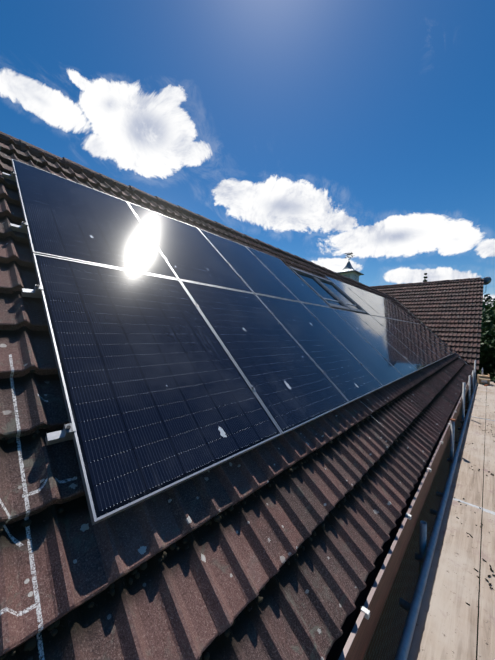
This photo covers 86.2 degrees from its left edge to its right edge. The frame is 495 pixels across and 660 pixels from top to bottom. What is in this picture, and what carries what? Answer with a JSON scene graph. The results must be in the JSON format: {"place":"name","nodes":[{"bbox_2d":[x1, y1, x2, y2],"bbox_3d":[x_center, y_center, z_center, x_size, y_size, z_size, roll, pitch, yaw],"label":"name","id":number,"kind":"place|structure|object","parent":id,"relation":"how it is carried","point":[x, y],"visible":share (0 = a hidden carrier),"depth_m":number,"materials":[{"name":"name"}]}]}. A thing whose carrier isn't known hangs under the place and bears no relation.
{"place":"outdoors","nodes":[
{"label":"outdoors","id":0,"kind":"place"},
{"bbox_2d":[11,171,444,429],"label":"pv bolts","id":1,"kind":"object","parent":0,"point":[68,427],"visible":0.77,"depth_m":1.96,"materials":[{"name":"silver metal"}]},
{"bbox_2d":[0,0,494,306],"label":"sky","id":2,"kind":"structure","parent":0,"point":[318,132],"materials":[{"name":"blue"}]},
{"bbox_2d":[363,370,477,659],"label":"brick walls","id":3,"kind":"structure","parent":0,"point":[385,638],"depth_m":3.48,"materials":[{"name":"brown brick"}]},
{"bbox_2d":[326,372,471,659],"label":"fascia gutter","id":4,"kind":"object","parent":3,"relation":"attached to","point":[361,642],"visible":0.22,"depth_m":1.62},
{"bbox_2d":[338,374,471,659],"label":"gutter rim","id":5,"kind":"object","parent":4,"relation":"attached to","point":[347,646],"visible":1,"depth_m":1.52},
{"bbox_2d":[361,373,471,619],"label":"gutter clips","id":6,"kind":"object","parent":4,"relation":"attached to","point":[366,611],"visible":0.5,"depth_m":1.29,"materials":[{"name":"white plastic"}]},
{"bbox_3d":[1.868,-0.834,11.618,12.120,4.411,27.702,2,0,42],"label":"roof","id":7,"kind":"object","parent":3,"relation":"on","visible":0},
{"bbox_2d":[0,131,392,296],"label":"ridge tiles","id":8,"kind":"object","parent":7,"relation":"on","point":[75,166],"visible":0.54,"depth_m":4.08,"materials":[{"name":"brown tile"}]},
{"bbox_2d":[0,137,472,659],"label":"roof tiles","id":9,"kind":"object","parent":7,"relation":"attached to","point":[196,594],"visible":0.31,"depth_m":1.18,"materials":[{"name":"brown tile"}]},
{"bbox_2d":[2,159,455,524],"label":"pv frame rails","id":10,"kind":"object","parent":9,"relation":"attached to","point":[64,434],"visible":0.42,"depth_m":1.83,"materials":[{"name":"silver metal"}]},
{"bbox_2d":[13,160,454,517],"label":"solar panels","id":11,"kind":"object","parent":10,"relation":"in","point":[161,394],"visible":0.92,"depth_m":2.10,"materials":[{"name":"glass"}]},
{"bbox_2d":[0,155,494,659],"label":"moss clumps","id":12,"kind":"object","parent":9,"relation":"on","point":[30,643],"visible":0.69,"depth_m":1.07,"materials":[{"name":"brown"}]},
{"bbox_2d":[288,266,366,313],"bbox_3d":[1.996,-0.908,6.468,1.108,1.027,2.160,2,0,42],"label":"roof window frame","id":13,"kind":"object","parent":9,"relation":"in","point":[318,280],"visible":0.56,"depth_m":6.34,"materials":[{"name":"black metal"}]},
{"bbox_2d":[297,273,359,309],"bbox_3d":[2.004,-0.894,6.461,0.860,0.786,1.910,2,0,42],"label":"skylight glass","id":14,"kind":"object","parent":13,"relation":"in","point":[317,287],"visible":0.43,"depth_m":6.29,"materials":[{"name":"glass"}]},
{"bbox_2d":[339,272,360,281],"bbox_3d":[7.221,-3.187,18.979,1.240,1.670,1.240,2,0,42],"label":"cupola base","id":15,"kind":"object","parent":7,"relation":"on","point":[352,275],"visible":0.19,"depth_m":18.42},
{"bbox_2d":[336,261,363,274],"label":"cupola roof","id":16,"kind":"structure","parent":15,"relation":"on","point":[348,267],"depth_m":18.67,"materials":[{"name":"grey metal"}]},
{"bbox_2d":[373,286,395,295],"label":"cross roof tiles","id":17,"kind":"object","parent":7,"relation":"on","point":[389,290],"visible":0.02,"depth_m":16.86,"materials":[{"name":"brown tile"}]},
{"bbox_2d":[370,277,480,287],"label":"cross ridge tiles","id":18,"kind":"object","parent":7,"relation":"on","point":[427,282],"visible":0.31,"depth_m":15.66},
{"bbox_2d":[394,298,473,368],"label":"roof valley","id":19,"kind":"structure","parent":7,"relation":"attached to","point":[433,332],"depth_m":13.04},
{"bbox_2d":[393,278,483,369],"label":"cross roof tiles","id":20,"kind":"object","parent":7,"relation":"on","point":[449,313],"visible":1,"depth_m":13.42,"materials":[{"name":"brown tile"}]},
{"bbox_2d":[483,277,491,293],"bbox_3d":[12.648,-2.380,14.048,0.192,0.926,0.454,2,0,-32],"label":"floodlight","id":21,"kind":"object","parent":7,"relation":"attached to","point":[487,280],"visible":0.71,"depth_m":13.96,"materials":[{"name":"grey"}]},
{"bbox_2d":[476,377,494,659],"bbox_3d":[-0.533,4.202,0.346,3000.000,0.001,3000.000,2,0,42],"label":"plank gap","id":22,"kind":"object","parent":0,"point":[480,551],"depth_m":4.90,"materials":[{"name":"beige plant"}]},
{"bbox_2d":[395,360,486,659],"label":"scaffold tubes","id":23,"kind":"object","parent":22,"relation":"on","point":[402,653],"visible":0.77,"depth_m":2.19},
{"bbox_2d":[394,382,494,659],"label":"scaffold boards","id":24,"kind":"object","parent":23,"relation":"on","point":[446,626],"visible":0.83,"depth_m":2.00,"materials":[{"name":"beige wood"}]},
{"bbox_2d":[453,390,494,514],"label":"board end bands","id":25,"kind":"object","parent":24,"relation":"attached to","point":[488,511],"visible":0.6,"depth_m":2.69,"materials":[{"name":"silver metal"}]},
{"bbox_2d":[477,294,494,396],"bbox_3d":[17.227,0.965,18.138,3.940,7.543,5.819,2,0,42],"label":"shrub","id":26,"kind":"object","parent":22,"relation":"on","point":[485,360],"depth_m":17.38,"materials":[{"name":"green plant"}]},
{"bbox_2d":[481,314,494,360],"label":"tree","id":27,"kind":"object","parent":22,"relation":"on","point":[492,332],"visible":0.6,"depth_m":17.02,"materials":[{"name":"green plant"}]}
]}

